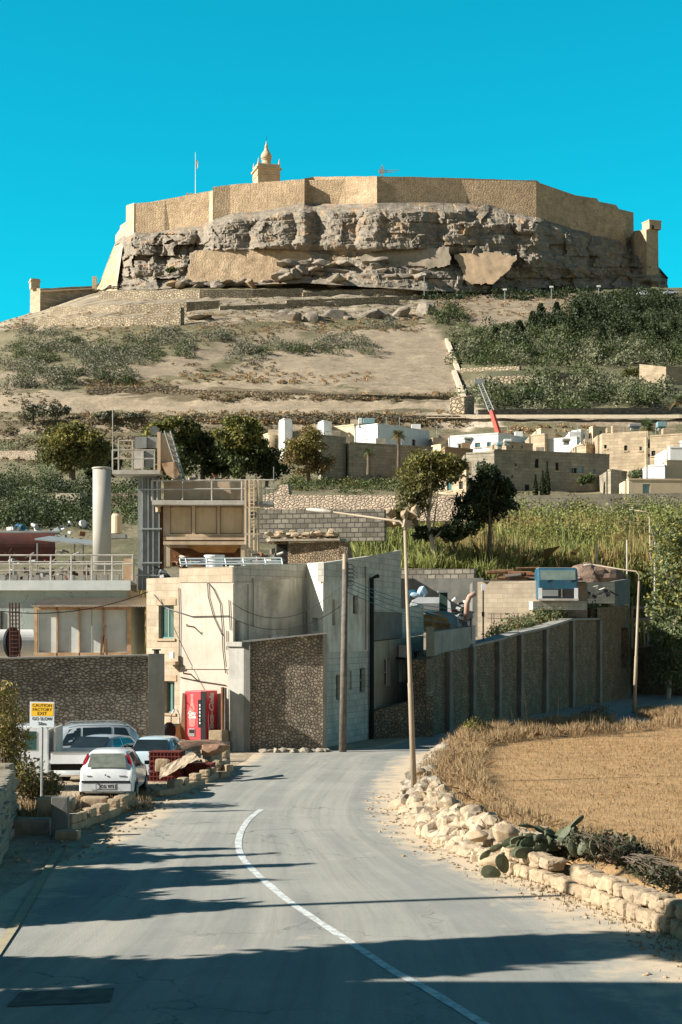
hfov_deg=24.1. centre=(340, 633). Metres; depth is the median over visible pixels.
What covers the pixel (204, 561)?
roof frame
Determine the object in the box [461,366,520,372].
terrace wall
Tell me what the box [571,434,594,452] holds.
village house
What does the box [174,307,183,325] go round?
wall pillar
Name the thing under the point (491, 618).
wire fence
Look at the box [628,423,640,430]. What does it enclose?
roof tank
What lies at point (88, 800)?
loose block
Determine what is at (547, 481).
cypress
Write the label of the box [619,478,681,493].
village house
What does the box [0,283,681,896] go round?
hillside
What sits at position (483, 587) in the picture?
floodlight post
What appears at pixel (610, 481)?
village house
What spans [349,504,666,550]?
reed scrub
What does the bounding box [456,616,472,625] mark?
sheet offcuts
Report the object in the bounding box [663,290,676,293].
parked car
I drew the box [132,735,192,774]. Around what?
parked car
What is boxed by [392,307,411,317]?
rock outcrop
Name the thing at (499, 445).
roof tank
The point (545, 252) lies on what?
cliff
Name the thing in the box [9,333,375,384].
prickly pear thicket
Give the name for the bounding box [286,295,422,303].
terrace wall
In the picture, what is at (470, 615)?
short post
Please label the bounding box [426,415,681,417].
hill track
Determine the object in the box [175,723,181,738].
yellow board
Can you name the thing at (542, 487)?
cypress
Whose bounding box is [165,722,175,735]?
tyre
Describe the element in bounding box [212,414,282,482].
tree
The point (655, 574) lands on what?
thin post
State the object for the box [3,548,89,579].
scrap machinery
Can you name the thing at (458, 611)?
engine scrap
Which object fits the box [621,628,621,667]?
door
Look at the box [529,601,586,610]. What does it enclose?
block plinth
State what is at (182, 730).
timber plank
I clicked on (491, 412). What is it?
mobile crane
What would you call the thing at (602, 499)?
village wall
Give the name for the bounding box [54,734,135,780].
parked car
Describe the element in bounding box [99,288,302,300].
terrace wall
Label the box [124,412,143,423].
olive tree
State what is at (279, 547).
doorway
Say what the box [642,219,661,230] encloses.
watch turret
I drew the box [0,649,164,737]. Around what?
yard wall
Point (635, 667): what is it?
street lamp
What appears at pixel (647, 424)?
palm tree
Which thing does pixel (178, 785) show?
kerb wall
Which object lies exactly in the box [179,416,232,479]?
tree
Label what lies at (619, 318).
conifer
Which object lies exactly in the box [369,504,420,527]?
rubble heap
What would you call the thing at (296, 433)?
village house
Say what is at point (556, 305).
conifer
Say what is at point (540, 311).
conifer
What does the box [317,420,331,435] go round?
village house
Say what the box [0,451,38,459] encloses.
terrace wall
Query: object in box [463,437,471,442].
roof tank
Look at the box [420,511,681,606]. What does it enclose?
reed bed
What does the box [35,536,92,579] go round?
lean to canopy
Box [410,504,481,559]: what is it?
tree
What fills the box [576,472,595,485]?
bush
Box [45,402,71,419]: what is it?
olive tree
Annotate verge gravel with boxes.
[10,783,679,977]
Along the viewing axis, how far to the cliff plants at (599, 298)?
510.12 m
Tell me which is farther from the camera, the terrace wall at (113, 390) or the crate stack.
the terrace wall at (113, 390)
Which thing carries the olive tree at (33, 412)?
on the hillside at (404, 361)
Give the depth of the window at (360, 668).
64.49 m
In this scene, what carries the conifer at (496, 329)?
on the hillside at (404, 361)
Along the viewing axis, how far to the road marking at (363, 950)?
22.43 m
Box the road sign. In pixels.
[30,702,53,795]
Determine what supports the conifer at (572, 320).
on the hillside at (404, 361)
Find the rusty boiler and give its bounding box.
[424,611,459,628]
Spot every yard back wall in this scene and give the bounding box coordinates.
[401,569,475,577]
[401,578,483,632]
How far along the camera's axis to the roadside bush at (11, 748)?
38.69 m
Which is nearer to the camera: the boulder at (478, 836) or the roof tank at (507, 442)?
the boulder at (478, 836)
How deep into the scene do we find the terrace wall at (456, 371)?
399.49 m
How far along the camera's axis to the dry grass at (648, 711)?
81.31 m
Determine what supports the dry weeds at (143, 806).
on the hillside at (404, 361)
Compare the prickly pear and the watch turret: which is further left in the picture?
the prickly pear
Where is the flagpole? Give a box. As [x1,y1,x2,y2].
[195,152,197,193]
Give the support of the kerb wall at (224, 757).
on the hillside at (404, 361)
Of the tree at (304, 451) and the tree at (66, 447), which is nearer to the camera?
the tree at (66, 447)
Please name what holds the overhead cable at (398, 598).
attached to the utility pole
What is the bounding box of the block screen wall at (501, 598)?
[470,581,586,636]
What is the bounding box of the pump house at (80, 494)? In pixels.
[56,493,92,509]
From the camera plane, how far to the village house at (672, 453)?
218.25 m
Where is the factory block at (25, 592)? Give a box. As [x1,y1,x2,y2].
[0,554,141,656]
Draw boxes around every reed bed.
[387,531,681,683]
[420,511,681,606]
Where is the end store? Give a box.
[587,579,629,701]
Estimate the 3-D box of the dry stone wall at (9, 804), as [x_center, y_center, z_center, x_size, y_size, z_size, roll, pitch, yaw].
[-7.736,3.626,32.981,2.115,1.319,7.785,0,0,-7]
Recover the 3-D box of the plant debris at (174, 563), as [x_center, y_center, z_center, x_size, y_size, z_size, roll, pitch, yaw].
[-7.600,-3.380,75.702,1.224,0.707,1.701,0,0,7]
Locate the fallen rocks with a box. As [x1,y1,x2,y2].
[165,278,282,288]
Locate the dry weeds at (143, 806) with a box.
[55,788,155,813]
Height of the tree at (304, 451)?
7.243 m
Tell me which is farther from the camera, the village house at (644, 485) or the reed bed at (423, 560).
the village house at (644, 485)
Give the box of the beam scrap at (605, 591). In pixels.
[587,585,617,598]
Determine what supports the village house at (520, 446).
on the hillside at (404, 361)
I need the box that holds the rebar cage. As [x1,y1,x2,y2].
[9,603,19,656]
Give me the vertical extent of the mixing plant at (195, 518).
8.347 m
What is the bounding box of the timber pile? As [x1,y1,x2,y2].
[486,567,538,580]
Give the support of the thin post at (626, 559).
on the end store
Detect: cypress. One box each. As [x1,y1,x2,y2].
[532,474,537,494]
[539,470,545,494]
[544,461,550,494]
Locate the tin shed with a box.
[31,597,145,656]
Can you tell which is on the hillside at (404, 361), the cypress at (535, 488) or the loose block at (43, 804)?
the cypress at (535, 488)
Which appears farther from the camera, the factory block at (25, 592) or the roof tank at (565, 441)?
the roof tank at (565, 441)
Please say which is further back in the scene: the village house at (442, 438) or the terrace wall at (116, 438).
the terrace wall at (116, 438)
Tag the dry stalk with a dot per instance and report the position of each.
(525, 703)
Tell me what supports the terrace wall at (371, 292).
on the hillside at (404, 361)
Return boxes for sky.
[0,0,681,321]
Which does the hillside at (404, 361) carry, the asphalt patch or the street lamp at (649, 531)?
the street lamp at (649, 531)
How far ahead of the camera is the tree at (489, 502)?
121.99 m
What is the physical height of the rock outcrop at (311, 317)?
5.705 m
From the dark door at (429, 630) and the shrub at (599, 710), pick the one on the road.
the shrub at (599, 710)
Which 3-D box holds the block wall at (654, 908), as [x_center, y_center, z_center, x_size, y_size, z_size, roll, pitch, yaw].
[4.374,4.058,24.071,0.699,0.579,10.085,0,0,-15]
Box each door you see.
[426,627,433,656]
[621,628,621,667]
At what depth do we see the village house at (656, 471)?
208.65 m
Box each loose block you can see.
[13,817,50,835]
[36,796,58,813]
[51,796,68,836]
[55,829,80,840]
[69,796,75,811]
[81,796,109,805]
[155,759,169,771]
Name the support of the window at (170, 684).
in the corner house at (193, 627)
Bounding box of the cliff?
[93,202,667,294]
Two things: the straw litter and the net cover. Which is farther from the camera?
the net cover
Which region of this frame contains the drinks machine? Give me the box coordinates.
[185,690,216,739]
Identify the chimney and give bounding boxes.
[92,466,111,571]
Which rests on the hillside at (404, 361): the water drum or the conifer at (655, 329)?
the conifer at (655, 329)
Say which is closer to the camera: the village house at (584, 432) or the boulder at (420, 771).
the boulder at (420, 771)
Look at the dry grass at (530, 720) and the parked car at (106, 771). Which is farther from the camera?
the dry grass at (530, 720)
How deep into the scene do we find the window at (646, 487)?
201.42 m
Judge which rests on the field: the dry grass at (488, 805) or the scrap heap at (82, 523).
the dry grass at (488, 805)
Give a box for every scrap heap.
[6,523,66,537]
[54,520,88,538]
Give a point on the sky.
(107, 106)
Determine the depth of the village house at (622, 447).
230.67 m
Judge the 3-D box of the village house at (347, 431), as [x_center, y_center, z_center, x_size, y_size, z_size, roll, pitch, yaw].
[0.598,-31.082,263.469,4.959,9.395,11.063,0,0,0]
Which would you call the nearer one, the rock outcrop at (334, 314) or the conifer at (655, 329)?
the conifer at (655, 329)
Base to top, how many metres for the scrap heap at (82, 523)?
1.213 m
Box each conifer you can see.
[491,326,500,337]
[514,320,525,334]
[526,311,539,329]
[535,302,547,323]
[551,301,561,318]
[566,316,576,334]
[572,300,584,322]
[581,297,589,311]
[585,303,600,326]
[597,326,607,343]
[613,315,624,335]
[633,316,645,332]
[650,324,662,343]
[666,317,678,337]
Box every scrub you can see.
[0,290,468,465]
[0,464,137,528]
[276,472,399,490]
[277,469,402,494]
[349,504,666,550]
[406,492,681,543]
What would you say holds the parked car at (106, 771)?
on the hillside at (404, 361)
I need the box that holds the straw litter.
[463,868,681,978]
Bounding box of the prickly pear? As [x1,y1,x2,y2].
[479,815,583,877]
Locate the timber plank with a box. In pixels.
[180,693,184,738]
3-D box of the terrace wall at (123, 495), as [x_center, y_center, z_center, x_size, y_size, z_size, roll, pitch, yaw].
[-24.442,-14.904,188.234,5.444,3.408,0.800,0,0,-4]
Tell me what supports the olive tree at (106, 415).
on the hillside at (404, 361)
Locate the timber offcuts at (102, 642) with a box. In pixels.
[100,625,107,654]
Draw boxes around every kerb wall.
[69,791,137,828]
[153,764,232,795]
[203,748,229,763]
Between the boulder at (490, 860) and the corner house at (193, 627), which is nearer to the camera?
the boulder at (490, 860)
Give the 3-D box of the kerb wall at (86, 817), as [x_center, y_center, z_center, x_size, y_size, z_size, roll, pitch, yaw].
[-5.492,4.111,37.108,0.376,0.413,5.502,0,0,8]
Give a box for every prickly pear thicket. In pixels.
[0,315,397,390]
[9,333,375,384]
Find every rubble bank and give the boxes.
[388,780,548,861]
[399,740,449,798]
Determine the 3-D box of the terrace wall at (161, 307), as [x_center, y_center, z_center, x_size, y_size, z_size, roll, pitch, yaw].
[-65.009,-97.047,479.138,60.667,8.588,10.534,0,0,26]
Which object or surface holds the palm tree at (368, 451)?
on the hillside at (404, 361)
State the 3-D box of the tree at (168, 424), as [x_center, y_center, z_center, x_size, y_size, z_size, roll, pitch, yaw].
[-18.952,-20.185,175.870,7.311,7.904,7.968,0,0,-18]
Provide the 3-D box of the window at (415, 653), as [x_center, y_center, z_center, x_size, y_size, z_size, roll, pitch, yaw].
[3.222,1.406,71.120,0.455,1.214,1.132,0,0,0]
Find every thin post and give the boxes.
[626,540,627,578]
[654,542,655,599]
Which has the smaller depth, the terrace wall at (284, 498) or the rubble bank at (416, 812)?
the rubble bank at (416, 812)
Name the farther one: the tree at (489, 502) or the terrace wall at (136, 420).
the terrace wall at (136, 420)
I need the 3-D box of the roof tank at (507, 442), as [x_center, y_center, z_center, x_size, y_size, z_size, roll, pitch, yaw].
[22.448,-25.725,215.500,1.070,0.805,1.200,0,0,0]
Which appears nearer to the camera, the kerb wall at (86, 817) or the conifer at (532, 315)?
the kerb wall at (86, 817)
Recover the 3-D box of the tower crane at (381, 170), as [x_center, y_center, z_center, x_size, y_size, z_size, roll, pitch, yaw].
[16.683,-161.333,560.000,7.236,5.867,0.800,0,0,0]
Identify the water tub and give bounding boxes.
[204,555,224,566]
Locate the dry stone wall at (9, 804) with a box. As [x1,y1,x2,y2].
[0,763,19,864]
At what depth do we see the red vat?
78.11 m
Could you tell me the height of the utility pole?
7.189 m
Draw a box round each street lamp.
[306,508,416,786]
[583,564,639,712]
[629,509,651,565]
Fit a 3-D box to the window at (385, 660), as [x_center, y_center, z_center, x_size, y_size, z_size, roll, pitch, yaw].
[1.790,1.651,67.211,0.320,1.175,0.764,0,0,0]
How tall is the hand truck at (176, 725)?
1.086 m
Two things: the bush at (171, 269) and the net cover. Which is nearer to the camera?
the net cover
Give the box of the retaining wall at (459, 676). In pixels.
[374,618,601,738]
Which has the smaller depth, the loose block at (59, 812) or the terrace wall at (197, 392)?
the loose block at (59, 812)
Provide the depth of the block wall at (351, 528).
110.86 m
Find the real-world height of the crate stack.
0.865 m
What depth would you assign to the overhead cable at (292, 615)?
58.32 m
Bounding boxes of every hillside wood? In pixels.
[424,301,681,408]
[537,289,681,342]
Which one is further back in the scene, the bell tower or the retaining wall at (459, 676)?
the bell tower
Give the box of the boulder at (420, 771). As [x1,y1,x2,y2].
[416,768,425,775]
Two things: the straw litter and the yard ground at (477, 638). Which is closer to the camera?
the straw litter
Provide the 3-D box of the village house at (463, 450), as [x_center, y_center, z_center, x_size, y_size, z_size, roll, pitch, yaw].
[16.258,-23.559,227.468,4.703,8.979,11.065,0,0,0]
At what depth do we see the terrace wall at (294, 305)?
479.37 m
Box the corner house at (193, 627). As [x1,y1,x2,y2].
[146,550,423,746]
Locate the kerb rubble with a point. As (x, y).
(291, 750)
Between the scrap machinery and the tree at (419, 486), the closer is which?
the scrap machinery
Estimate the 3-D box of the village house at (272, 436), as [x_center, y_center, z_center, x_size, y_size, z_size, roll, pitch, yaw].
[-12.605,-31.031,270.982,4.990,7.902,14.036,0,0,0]
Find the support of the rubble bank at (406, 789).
on the hillside at (404, 361)
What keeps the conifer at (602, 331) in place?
on the hillside at (404, 361)
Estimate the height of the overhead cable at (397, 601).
0.933 m
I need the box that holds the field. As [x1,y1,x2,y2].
[438,724,681,897]
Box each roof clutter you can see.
[149,566,170,577]
[251,548,284,564]
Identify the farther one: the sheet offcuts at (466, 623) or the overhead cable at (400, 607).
the sheet offcuts at (466, 623)
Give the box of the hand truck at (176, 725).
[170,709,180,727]
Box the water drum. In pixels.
[111,514,126,538]
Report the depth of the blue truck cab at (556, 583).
92.00 m
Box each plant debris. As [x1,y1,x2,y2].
[171,555,195,567]
[172,473,226,479]
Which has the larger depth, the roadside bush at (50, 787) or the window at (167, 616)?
the window at (167, 616)
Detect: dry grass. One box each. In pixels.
[408,712,681,787]
[418,783,567,857]
[425,770,681,868]
[445,711,618,737]
[631,704,681,716]
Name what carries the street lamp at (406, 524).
on the hillside at (404, 361)
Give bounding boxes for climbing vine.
[481,600,603,637]
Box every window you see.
[161,605,173,638]
[167,681,173,712]
[336,675,337,699]
[353,595,354,613]
[360,668,361,691]
[384,659,386,685]
[413,651,417,658]
[577,467,582,472]
[643,484,649,492]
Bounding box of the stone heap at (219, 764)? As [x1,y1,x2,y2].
[184,759,222,776]
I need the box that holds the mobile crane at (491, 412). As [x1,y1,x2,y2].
[474,379,500,432]
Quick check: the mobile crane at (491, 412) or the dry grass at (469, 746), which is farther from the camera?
the mobile crane at (491, 412)
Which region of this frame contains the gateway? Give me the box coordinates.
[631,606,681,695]
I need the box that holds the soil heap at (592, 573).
[573,562,624,582]
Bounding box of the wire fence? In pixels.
[488,613,519,635]
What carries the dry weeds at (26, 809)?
on the hillside at (404, 361)
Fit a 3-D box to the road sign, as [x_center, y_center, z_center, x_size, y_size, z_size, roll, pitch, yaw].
[-7.023,3.005,37.519,0.594,2.791,0.073,1,0,8]
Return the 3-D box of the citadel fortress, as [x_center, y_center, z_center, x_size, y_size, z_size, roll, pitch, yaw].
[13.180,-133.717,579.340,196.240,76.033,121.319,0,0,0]
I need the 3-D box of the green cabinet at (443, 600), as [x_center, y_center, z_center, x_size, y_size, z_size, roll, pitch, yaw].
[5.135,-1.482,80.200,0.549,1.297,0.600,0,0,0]
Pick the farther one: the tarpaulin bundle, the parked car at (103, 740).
the tarpaulin bundle
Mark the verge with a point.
(651, 717)
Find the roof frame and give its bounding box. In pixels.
[179,557,282,566]
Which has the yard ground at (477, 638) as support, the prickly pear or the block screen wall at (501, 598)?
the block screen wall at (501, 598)
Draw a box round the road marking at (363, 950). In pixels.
[235,809,489,1023]
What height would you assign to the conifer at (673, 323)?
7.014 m
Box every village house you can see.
[255,430,277,451]
[278,418,292,458]
[293,425,316,438]
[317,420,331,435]
[317,428,345,483]
[332,419,358,442]
[346,437,432,482]
[354,417,429,445]
[429,433,452,446]
[431,444,447,451]
[435,462,471,494]
[439,439,472,457]
[448,426,527,451]
[462,447,609,490]
[489,442,532,450]
[524,433,548,450]
[532,428,553,438]
[548,425,580,451]
[566,429,588,443]
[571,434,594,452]
[587,426,610,438]
[592,425,647,478]
[598,469,626,493]
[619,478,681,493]
[640,464,666,478]
[645,428,681,466]
[655,441,681,464]
[659,460,681,478]
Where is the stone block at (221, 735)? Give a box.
[209,730,229,741]
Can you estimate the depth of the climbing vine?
88.13 m
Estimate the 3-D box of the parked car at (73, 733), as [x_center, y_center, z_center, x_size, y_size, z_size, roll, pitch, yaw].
[-8.199,3.551,49.205,4.140,1.678,1.980,0,0,-11]
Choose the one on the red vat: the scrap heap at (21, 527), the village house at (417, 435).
the scrap heap at (21, 527)
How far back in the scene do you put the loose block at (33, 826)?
33.95 m
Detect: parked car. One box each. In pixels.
[34,720,138,775]
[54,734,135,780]
[79,747,149,798]
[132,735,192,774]
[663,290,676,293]
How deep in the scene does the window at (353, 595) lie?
63.70 m
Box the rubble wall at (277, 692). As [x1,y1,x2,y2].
[226,632,326,751]
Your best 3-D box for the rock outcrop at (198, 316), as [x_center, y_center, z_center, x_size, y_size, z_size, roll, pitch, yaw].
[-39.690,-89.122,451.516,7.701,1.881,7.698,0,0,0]
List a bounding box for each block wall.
[256,509,385,542]
[496,847,681,940]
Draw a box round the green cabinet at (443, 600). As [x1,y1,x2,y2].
[438,591,448,611]
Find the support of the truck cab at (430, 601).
on the yard ground at (477, 638)
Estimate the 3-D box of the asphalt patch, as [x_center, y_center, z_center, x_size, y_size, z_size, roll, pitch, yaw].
[-3.277,4.270,18.776,1.245,0.001,0.757,0,0,-10]
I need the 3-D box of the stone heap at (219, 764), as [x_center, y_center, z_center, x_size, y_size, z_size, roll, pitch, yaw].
[-4.405,4.055,47.842,1.784,0.658,1.388,0,0,0]
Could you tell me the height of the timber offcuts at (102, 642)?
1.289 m
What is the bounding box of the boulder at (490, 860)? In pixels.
[478,852,504,866]
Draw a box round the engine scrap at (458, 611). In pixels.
[451,597,473,620]
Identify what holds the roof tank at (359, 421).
on the village house at (417, 435)
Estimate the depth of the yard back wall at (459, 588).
100.35 m
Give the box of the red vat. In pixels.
[0,531,59,560]
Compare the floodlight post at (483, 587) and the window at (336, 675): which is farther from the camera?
the floodlight post at (483, 587)
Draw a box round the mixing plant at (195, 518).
[112,407,273,589]
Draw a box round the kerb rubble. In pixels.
[258,747,329,752]
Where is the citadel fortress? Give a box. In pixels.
[97,176,658,291]
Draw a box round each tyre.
[3,628,21,656]
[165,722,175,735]
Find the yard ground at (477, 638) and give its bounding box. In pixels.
[413,633,485,654]
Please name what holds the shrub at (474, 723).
on the field
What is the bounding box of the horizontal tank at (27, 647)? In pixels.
[0,629,33,656]
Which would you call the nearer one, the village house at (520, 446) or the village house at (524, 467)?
the village house at (524, 467)
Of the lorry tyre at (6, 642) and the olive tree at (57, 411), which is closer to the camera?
the lorry tyre at (6, 642)
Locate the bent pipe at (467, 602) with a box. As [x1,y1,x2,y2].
[464,591,476,619]
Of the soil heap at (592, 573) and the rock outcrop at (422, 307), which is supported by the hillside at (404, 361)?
the rock outcrop at (422, 307)
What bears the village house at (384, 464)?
on the hillside at (404, 361)
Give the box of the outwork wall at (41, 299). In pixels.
[28,276,96,312]
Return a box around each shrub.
[459,716,485,732]
[554,827,681,889]
[579,701,610,724]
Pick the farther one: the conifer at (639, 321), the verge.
the conifer at (639, 321)
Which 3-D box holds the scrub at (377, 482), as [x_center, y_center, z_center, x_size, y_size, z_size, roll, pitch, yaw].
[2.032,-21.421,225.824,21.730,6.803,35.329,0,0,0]
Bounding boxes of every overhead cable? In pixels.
[0,592,147,613]
[231,605,341,629]
[232,584,341,617]
[348,579,459,609]
[348,582,459,613]
[348,587,459,618]
[348,592,456,623]
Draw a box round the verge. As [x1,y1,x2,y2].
[648,715,675,719]
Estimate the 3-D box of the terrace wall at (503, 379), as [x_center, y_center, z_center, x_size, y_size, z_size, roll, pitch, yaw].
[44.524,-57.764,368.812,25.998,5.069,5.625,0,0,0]
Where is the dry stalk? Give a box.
[519,691,531,718]
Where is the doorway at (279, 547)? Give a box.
[276,544,287,563]
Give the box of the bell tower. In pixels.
[251,136,281,182]
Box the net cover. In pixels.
[159,750,201,778]
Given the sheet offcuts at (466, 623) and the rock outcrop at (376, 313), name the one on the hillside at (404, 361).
the rock outcrop at (376, 313)
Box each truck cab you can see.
[410,597,450,613]
[535,567,578,600]
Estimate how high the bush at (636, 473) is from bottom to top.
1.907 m
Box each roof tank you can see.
[358,418,361,427]
[363,418,374,424]
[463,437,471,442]
[496,442,502,448]
[503,439,511,445]
[562,438,570,444]
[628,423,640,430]
[656,422,666,430]
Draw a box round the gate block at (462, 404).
[450,395,473,414]
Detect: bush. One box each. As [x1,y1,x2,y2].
[0,679,47,785]
[9,762,66,807]
[165,266,176,272]
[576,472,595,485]
[618,366,638,376]
[627,467,642,477]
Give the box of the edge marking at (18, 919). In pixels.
[0,848,63,953]
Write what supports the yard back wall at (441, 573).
on the hillside at (404, 361)
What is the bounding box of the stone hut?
[264,528,351,563]
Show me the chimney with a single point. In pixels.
(101, 509)
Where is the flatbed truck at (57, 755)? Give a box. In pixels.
[3,723,95,790]
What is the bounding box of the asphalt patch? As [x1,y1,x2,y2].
[7,988,113,1005]
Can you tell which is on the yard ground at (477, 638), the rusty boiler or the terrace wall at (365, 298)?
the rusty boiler
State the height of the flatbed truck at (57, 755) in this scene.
1.782 m
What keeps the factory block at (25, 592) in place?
on the hillside at (404, 361)
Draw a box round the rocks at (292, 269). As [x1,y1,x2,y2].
[270,257,431,288]
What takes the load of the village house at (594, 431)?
on the hillside at (404, 361)
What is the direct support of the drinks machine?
on the pavement
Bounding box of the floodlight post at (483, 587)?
[481,584,485,639]
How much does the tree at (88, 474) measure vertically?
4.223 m
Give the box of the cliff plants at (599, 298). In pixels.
[420,284,681,320]
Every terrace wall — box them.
[0,435,229,444]
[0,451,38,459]
[35,316,173,326]
[40,415,459,424]
[50,300,219,315]
[87,385,178,394]
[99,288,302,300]
[111,493,137,507]
[170,389,450,399]
[219,300,399,309]
[263,485,468,521]
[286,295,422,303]
[302,289,425,296]
[445,338,465,395]
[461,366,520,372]
[476,408,681,414]
[477,373,588,384]
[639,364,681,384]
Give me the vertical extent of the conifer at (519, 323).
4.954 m
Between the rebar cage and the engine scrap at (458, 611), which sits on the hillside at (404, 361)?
the rebar cage
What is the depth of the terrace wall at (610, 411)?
315.36 m
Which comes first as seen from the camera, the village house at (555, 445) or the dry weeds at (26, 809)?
the dry weeds at (26, 809)
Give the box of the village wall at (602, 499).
[469,493,681,509]
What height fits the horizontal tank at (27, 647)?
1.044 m
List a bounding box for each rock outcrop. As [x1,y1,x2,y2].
[187,314,213,319]
[274,309,301,321]
[303,311,325,322]
[322,309,351,319]
[357,308,392,318]
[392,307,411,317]
[416,301,436,314]
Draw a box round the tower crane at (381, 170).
[378,164,398,175]
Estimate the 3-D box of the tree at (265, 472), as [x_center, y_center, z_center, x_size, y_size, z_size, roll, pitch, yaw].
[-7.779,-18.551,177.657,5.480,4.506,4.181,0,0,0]
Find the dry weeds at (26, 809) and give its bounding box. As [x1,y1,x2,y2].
[12,795,53,835]
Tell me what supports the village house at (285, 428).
on the hillside at (404, 361)
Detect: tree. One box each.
[21,404,47,424]
[35,420,111,479]
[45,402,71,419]
[84,444,124,483]
[94,410,118,424]
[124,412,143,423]
[140,415,203,482]
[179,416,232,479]
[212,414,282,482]
[249,448,294,486]
[279,424,336,481]
[361,447,377,474]
[388,429,407,469]
[394,448,469,568]
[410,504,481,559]
[449,458,520,561]
[634,418,659,434]
[640,510,681,698]
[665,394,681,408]
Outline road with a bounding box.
[0,691,681,1023]
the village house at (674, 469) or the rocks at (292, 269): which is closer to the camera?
the village house at (674, 469)
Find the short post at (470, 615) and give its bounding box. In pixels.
[469,612,472,639]
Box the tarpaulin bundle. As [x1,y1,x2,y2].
[409,586,427,598]
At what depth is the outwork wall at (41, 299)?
522.45 m
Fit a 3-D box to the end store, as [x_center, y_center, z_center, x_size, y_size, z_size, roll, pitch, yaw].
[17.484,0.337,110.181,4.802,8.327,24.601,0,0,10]
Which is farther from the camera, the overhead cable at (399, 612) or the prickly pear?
the overhead cable at (399, 612)
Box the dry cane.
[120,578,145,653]
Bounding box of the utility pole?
[339,554,353,751]
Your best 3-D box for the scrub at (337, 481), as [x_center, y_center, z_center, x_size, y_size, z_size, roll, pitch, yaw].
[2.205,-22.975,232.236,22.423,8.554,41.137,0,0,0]
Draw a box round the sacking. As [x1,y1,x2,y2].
[178,739,229,755]
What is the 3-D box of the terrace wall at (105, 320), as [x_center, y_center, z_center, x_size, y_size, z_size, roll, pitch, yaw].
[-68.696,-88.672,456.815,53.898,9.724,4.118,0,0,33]
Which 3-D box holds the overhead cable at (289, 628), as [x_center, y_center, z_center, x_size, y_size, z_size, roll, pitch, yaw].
[-1.978,-0.607,58.250,4.267,0.979,0.026,0,0,9]
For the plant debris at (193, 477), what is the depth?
75.76 m
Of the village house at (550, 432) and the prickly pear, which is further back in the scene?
the village house at (550, 432)
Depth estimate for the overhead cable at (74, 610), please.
58.93 m
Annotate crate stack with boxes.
[148,750,215,781]
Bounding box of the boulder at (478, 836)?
[466,830,488,841]
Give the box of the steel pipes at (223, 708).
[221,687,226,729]
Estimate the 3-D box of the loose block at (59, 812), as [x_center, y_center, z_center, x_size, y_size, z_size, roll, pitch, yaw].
[-5.924,3.874,33.726,0.372,0.866,0.168,0,0,0]
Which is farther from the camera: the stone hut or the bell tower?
the bell tower
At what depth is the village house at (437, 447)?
238.59 m
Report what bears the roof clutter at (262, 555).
on the corner house at (193, 627)
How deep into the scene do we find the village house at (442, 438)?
253.30 m
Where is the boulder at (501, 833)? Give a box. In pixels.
[492,825,518,841]
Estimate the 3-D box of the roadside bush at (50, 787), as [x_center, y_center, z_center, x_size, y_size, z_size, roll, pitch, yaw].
[-7.397,3.679,38.731,2.198,1.265,1.313,0,0,-45]
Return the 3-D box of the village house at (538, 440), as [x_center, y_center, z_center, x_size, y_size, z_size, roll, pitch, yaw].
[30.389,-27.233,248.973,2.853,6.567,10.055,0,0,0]

